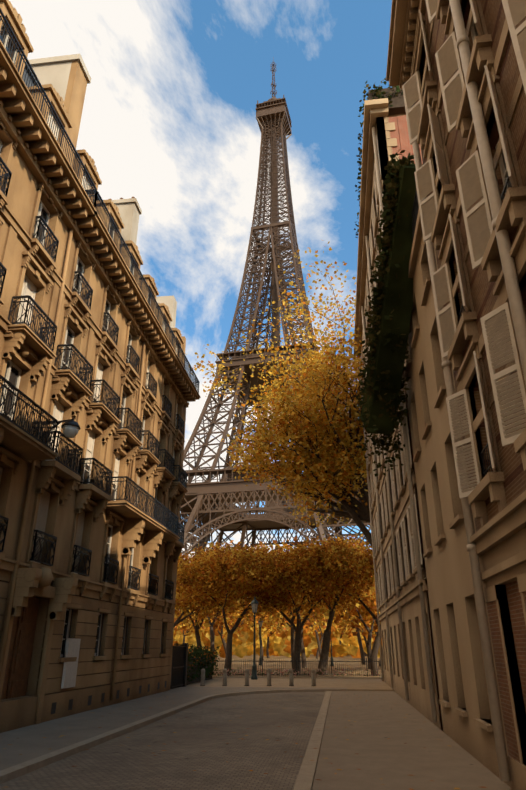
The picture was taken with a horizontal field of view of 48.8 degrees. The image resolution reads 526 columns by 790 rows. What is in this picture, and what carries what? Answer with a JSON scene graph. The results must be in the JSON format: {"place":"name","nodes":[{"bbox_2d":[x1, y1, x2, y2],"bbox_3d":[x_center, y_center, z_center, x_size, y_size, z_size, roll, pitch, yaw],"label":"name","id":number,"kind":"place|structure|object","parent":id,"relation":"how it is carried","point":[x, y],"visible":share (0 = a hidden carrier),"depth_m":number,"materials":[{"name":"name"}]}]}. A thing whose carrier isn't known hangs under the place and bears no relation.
{"place":"outdoors","nodes":[
{"label":"outdoors","id":0,"kind":"place"},
{"bbox_2d":[0,0,96,636],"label":"building","id":1,"kind":"structure","parent":0,"point":[35,159],"depth_m":18.24,"materials":[{"name":"beige stone"}]},
{"bbox_2d":[0,149,200,732],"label":"building","id":2,"kind":"structure","parent":0,"point":[65,506],"depth_m":23.66,"materials":[{"name":"beige stone"}]},
{"bbox_2d":[40,419,80,438],"bbox_3d":[-6.587,1.140,18.662,1.411,0.850,0.600,-3,-24,6],"label":"street lamp","id":3,"kind":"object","parent":2,"relation":"attached to","point":[71,428],"depth_m":18.46,"materials":[{"name":"white glass"}]},
{"bbox_2d":[61,638,80,688],"bbox_3d":[-6.673,9.309,20.148,0.090,1.550,0.950,-3,-24,6],"label":"notice board","id":4,"kind":"object","parent":2,"relation":"attached to","point":[70,668],"visible":1,"depth_m":20.03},
{"bbox_2d":[0,690,325,789],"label":"road","id":5,"kind":"structure","parent":0,"point":[199,742],"depth_m":13.50,"materials":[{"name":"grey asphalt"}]},
{"bbox_2d":[4,675,487,789],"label":"fallen leaves","id":6,"kind":"object","parent":5,"relation":"on","point":[266,739],"visible":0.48,"depth_m":15.46,"materials":[{"name":"orange plant"}]},
{"bbox_2d":[0,687,347,783],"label":"pavement","id":7,"kind":"structure","parent":0,"point":[81,732],"depth_m":17.21,"materials":[{"name":"grey concrete"}]},
{"bbox_2d":[9,0,391,556],"label":"sky","id":8,"kind":"structure","parent":0,"point":[168,123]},
{"bbox_2d":[186,676,393,690],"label":"sidewalk","id":9,"kind":"structure","parent":0,"point":[363,683],"depth_m":38.66,"materials":[{"name":"grey concrete"}]},
{"bbox_2d":[200,669,204,685],"bbox_3d":[-3.685,17.304,35.525,0.300,0.950,0.300,-3,-24,6],"label":"bollard","id":10,"kind":"object","parent":9,"relation":"on","point":[202,677],"visible":1,"depth_m":35.42,"materials":[{"name":"stone"}]},
{"bbox_2d":[222,669,226,685],"bbox_3d":[-2.333,17.278,35.465,0.300,0.950,0.300,-3,-24,6],"label":"bollard","id":11,"kind":"object","parent":9,"relation":"on","point":[224,677],"visible":1,"depth_m":35.36,"materials":[{"name":"stone"}]},
{"bbox_2d":[244,669,248,685],"bbox_3d":[-0.980,17.252,35.405,0.300,0.950,0.300,-3,-24,6],"label":"bollard","id":12,"kind":"object","parent":9,"relation":"on","point":[246,677],"visible":1,"depth_m":35.30,"materials":[{"name":"stone"}]},
{"bbox_2d":[251,597,258,679],"bbox_3d":[-0.636,18.123,43.439,0.660,5.760,0.660,-3,-24,6],"label":"street lamp","id":13,"kind":"object","parent":9,"relation":"on","point":[254,604],"visible":1,"depth_m":43.07,"materials":[{"name":"grey metal"}]},
{"bbox_2d":[267,669,271,685],"bbox_3d":[0.372,17.226,35.344,0.300,0.950,0.300,-3,-24,6],"label":"bollard","id":14,"kind":"object","parent":9,"relation":"on","point":[268,677],"visible":1,"depth_m":35.24,"materials":[{"name":"stone"}]},
{"bbox_2d":[289,669,293,685],"bbox_3d":[1.724,17.200,35.284,0.300,0.950,0.300,-3,-24,6],"label":"bollard","id":15,"kind":"object","parent":9,"relation":"on","point":[291,682],"visible":1,"depth_m":35.18,"materials":[{"name":"stone"}]},
{"bbox_2d":[311,669,315,685],"bbox_3d":[3.076,17.174,35.224,0.300,0.950,0.300,-3,-24,6],"label":"bollard","id":16,"kind":"object","parent":9,"relation":"on","point":[313,675],"visible":1,"depth_m":35.14,"materials":[{"name":"stone"}]},
{"bbox_2d":[212,654,384,787],"bbox_3d":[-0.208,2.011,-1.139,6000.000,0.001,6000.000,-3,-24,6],"label":"ground","id":17,"kind":"structure","parent":0,"point":[237,662],"depth_m":78.07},
{"bbox_2d":[170,643,187,688],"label":"garden gate","id":18,"kind":"structure","parent":17,"relation":"on","point":[179,664],"depth_m":33.62,"materials":[{"name":"black metal"}]},
{"bbox_2d":[174,607,190,631],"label":"tree","id":19,"kind":"object","parent":17,"relation":"on","point":[183,621],"visible":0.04,"depth_m":77.90,"materials":[{"name":"orange plant"}]},
{"bbox_2d":[175,610,210,642],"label":"tree","id":20,"kind":"object","parent":17,"relation":"on","point":[188,628],"depth_m":131.45,"materials":[{"name":"orange plant"}]},
{"bbox_2d":[175,643,220,684],"bbox_3d":[-6.244,18.269,39.456,5.061,2.516,11.032,-3,-24,6],"label":"garden hedge","id":21,"kind":"object","parent":17,"relation":"on","point":[194,651],"depth_m":39.18,"materials":[{"name":"green plant"}]},
{"bbox_2d":[174,560,242,626],"bbox_3d":[-9.171,22.728,60.117,14.693,10.980,9.661,-3,-24,6],"label":"park tree","id":22,"kind":"object","parent":17,"relation":"on","point":[196,604],"depth_m":58.19,"materials":[{"name":"orange plant"}]},
{"bbox_2d":[175,542,242,646],"bbox_3d":[-7.108,22.944,62.784,11.463,12.606,11.695,-3,-24,6],"label":"tree","id":23,"kind":"object","parent":17,"relation":"on","point":[206,624],"depth_m":61.60,"materials":[{"name":"orange plant"}]},
{"bbox_2d":[176,606,249,637],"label":"tree","id":24,"kind":"object","parent":17,"relation":"on","point":[202,623],"depth_m":107.66,"materials":[{"name":"orange plant"}]},
{"bbox_2d":[177,540,249,662],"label":"tree","id":25,"kind":"object","parent":17,"relation":"on","point":[212,635],"depth_m":72.91,"materials":[{"name":"brown plant"}]},
{"bbox_2d":[187,597,249,653],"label":"tree","id":26,"kind":"object","parent":17,"relation":"on","point":[218,621],"depth_m":88.21,"materials":[{"name":"orange plant"}]},
{"bbox_2d":[176,540,297,673],"bbox_3d":[-2.808,19.495,53.601,12.469,11.670,13.409,-3,-24,6],"label":"park tree","id":27,"kind":"object","parent":17,"relation":"on","point":[229,560],"depth_m":51.74,"materials":[{"name":"orange plant"}]},
{"bbox_2d":[215,607,268,635],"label":"tree","id":28,"kind":"object","parent":17,"relation":"on","point":[245,620],"depth_m":129.26,"materials":[{"name":"orange plant"}]},
{"bbox_2d":[239,599,280,660],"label":"tree","id":29,"kind":"object","parent":17,"relation":"on","point":[259,619],"depth_m":105.26,"materials":[{"name":"orange plant"}]},
{"bbox_2d":[258,618,262,664],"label":"street lamp","id":30,"kind":"object","parent":17,"relation":"on","point":[260,626],"visible":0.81,"depth_m":75.85,"materials":[{"name":"grey metal"}]},
{"bbox_2d":[255,612,290,657],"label":"tree","id":31,"kind":"object","parent":17,"relation":"on","point":[272,629],"depth_m":126.04,"materials":[{"name":"orange plant"}]},
{"bbox_2d":[177,60,372,655],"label":"eiffel tower","id":32,"kind":"structure","parent":17,"relation":"on","point":[207,505],"depth_m":262.79,"materials":[{"name":"metal"}]},
{"bbox_2d":[173,612,381,657],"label":"tree leaves","id":33,"kind":"object","parent":17,"relation":"on","point":[242,646],"visible":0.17,"depth_m":136.55,"materials":[{"name":"plant"}]},
{"bbox_2d":[186,241,374,546],"bbox_3d":[6.133,5.170,48.830,25.622,34.135,22.680,-3,-24,6],"label":"tall plane tree","id":34,"kind":"object","parent":17,"relation":"on","point":[297,434],"depth_m":46.49,"materials":[{"name":"plant"}]},
{"bbox_2d":[246,597,327,632],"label":"tree","id":35,"kind":"object","parent":17,"relation":"on","point":[272,617],"depth_m":91.14,"materials":[{"name":"orange plant"}]},
{"bbox_2d":[213,657,383,676],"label":"park railing","id":36,"kind":"object","parent":17,"relation":"on","point":[323,661],"visible":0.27,"depth_m":45.11,"materials":[{"name":"black metal"}]},
{"bbox_2d":[213,667,384,675],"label":"flower bed leaves","id":37,"kind":"object","parent":17,"relation":"on","point":[340,673],"visible":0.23,"depth_m":44.23,"materials":[{"name":"orange plant"}]},
{"bbox_2d":[259,541,344,667],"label":"tree","id":38,"kind":"object","parent":17,"relation":"on","point":[303,655],"depth_m":70.16,"materials":[{"name":"brown plant"}]},
{"bbox_2d":[239,541,367,673],"bbox_3d":[3.417,19.761,54.011,13.194,11.422,11.544,-3,-24,6],"label":"park tree","id":39,"kind":"object","parent":17,"relation":"on","point":[295,587],"depth_m":52.07,"materials":[{"name":"orange plant"}]},
{"bbox_2d":[260,536,351,668],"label":"tree","id":40,"kind":"object","parent":17,"relation":"on","point":[307,610],"depth_m":67.10,"materials":[{"name":"brown plant"}]},
{"bbox_2d":[295,602,325,656],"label":"tree","id":41,"kind":"object","parent":17,"relation":"on","point":[317,628],"depth_m":103.49,"materials":[{"name":"orange plant"}]},
{"bbox_2d":[295,609,352,658],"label":"tree","id":42,"kind":"object","parent":17,"relation":"on","point":[312,623],"depth_m":122.45,"materials":[{"name":"orange plant"}]},
{"bbox_2d":[330,625,332,665],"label":"street lamp","id":43,"kind":"object","parent":17,"relation":"on","point":[331,650],"visible":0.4,"depth_m":72.40,"materials":[{"name":"grey metal"}]},
{"bbox_2d":[286,533,376,673],"bbox_3d":[6.836,19.013,52.838,10.046,12.036,15.050,-3,-24,6],"label":"park tree","id":44,"kind":"object","parent":17,"relation":"on","point":[356,565],"depth_m":50.95,"materials":[{"name":"orange plant"}]},
{"bbox_2d":[318,572,370,664],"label":"tree","id":45,"kind":"object","parent":17,"relation":"on","point":[361,647],"depth_m":82.48,"materials":[{"name":"brown plant"}]},
{"bbox_2d":[312,582,379,668],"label":"tree","id":46,"kind":"object","parent":17,"relation":"on","point":[368,617],"depth_m":68.91,"materials":[{"name":"orange plant"}]},
{"bbox_2d":[327,605,364,644],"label":"tree","id":47,"kind":"object","parent":17,"relation":"on","point":[342,629],"depth_m":149.04,"materials":[{"name":"orange plant"}]},
{"bbox_2d":[335,611,373,647],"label":"tree","id":48,"kind":"object","parent":17,"relation":"on","point":[348,625],"depth_m":126.05,"materials":[{"name":"orange plant"}]},
{"bbox_2d":[327,538,381,674],"bbox_3d":[11.550,19.082,53.248,10.284,12.149,16.848,14,-27,-28],"label":"park tree","id":49,"kind":"object","parent":17,"relation":"on","point":[374,654],"depth_m":51.17,"materials":[{"name":"brown plant"}]},
{"bbox_2d":[336,575,383,666],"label":"tree","id":50,"kind":"object","parent":17,"relation":"on","point":[367,624],"depth_m":72.47,"materials":[{"name":"orange plant"}]},
{"bbox_2d":[358,610,376,634],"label":"tree","id":51,"kind":"object","parent":17,"relation":"on","point":[364,626],"depth_m":103.52,"materials":[{"name":"orange plant"}]},
{"bbox_2d":[354,98,442,730],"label":"building wall","id":52,"kind":"structure","parent":17,"relation":"on","point":[409,670],"depth_m":26.21,"materials":[{"name":"beige stone"}]},
{"bbox_2d":[356,148,422,476],"bbox_3d":[4.182,-2.151,19.418,1.892,8.030,8.637,-1,-24,2],"label":"ivy","id":53,"kind":"object","parent":52,"relation":"hanging from","point":[401,284],"depth_m":18.85,"materials":[{"name":"green plant"}]},
{"bbox_2d":[368,87,413,114],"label":"roof hedge planters","id":54,"kind":"object","parent":52,"relation":"on","point":[398,106],"visible":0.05,"depth_m":26.86,"materials":[{"name":"beige stone"}]},
{"bbox_2d":[354,78,402,237],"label":"hedge leaves","id":55,"kind":"object","parent":54,"relation":"attached to","point":[398,90],"visible":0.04,"depth_m":27.28,"materials":[{"name":"green plant"}]},
{"bbox_2d":[361,135,421,604],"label":"building shutters","id":56,"kind":"object","parent":52,"relation":"attached to","point":[408,513],"visible":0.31,"depth_m":27.32,"materials":[{"name":"beige wood"}]},
{"bbox_2d":[383,451,411,590],"bbox_3d":[6.843,3.292,32.515,0.285,22.650,22.700,-3,-24,6],"label":"building glass","id":57,"kind":"object","parent":52,"relation":"in","point":[389,521],"visible":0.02,"depth_m":24.56,"materials":[{"name":"black glass"}]},
{"bbox_2d":[386,0,525,789],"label":"building wall","id":58,"kind":"structure","parent":17,"relation":"on","point":[474,548],"depth_m":11.23,"materials":[{"name":"beige stone"}]},
{"bbox_2d":[412,23,511,476],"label":"building glass","id":59,"kind":"structure","parent":58,"relation":"in","point":[416,207],"depth_m":11.03,"materials":[{"name":"black glass"}]},
{"bbox_2d":[402,0,525,497],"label":"window shutters","id":60,"kind":"structure","parent":58,"relation":"attached to","point":[477,218],"depth_m":10.42,"materials":[{"name":"beige wood"}]},
{"bbox_2d":[293,691,510,789],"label":"pavement","id":61,"kind":"structure","parent":0,"point":[394,762],"depth_m":13.48,"materials":[{"name":"concrete"}]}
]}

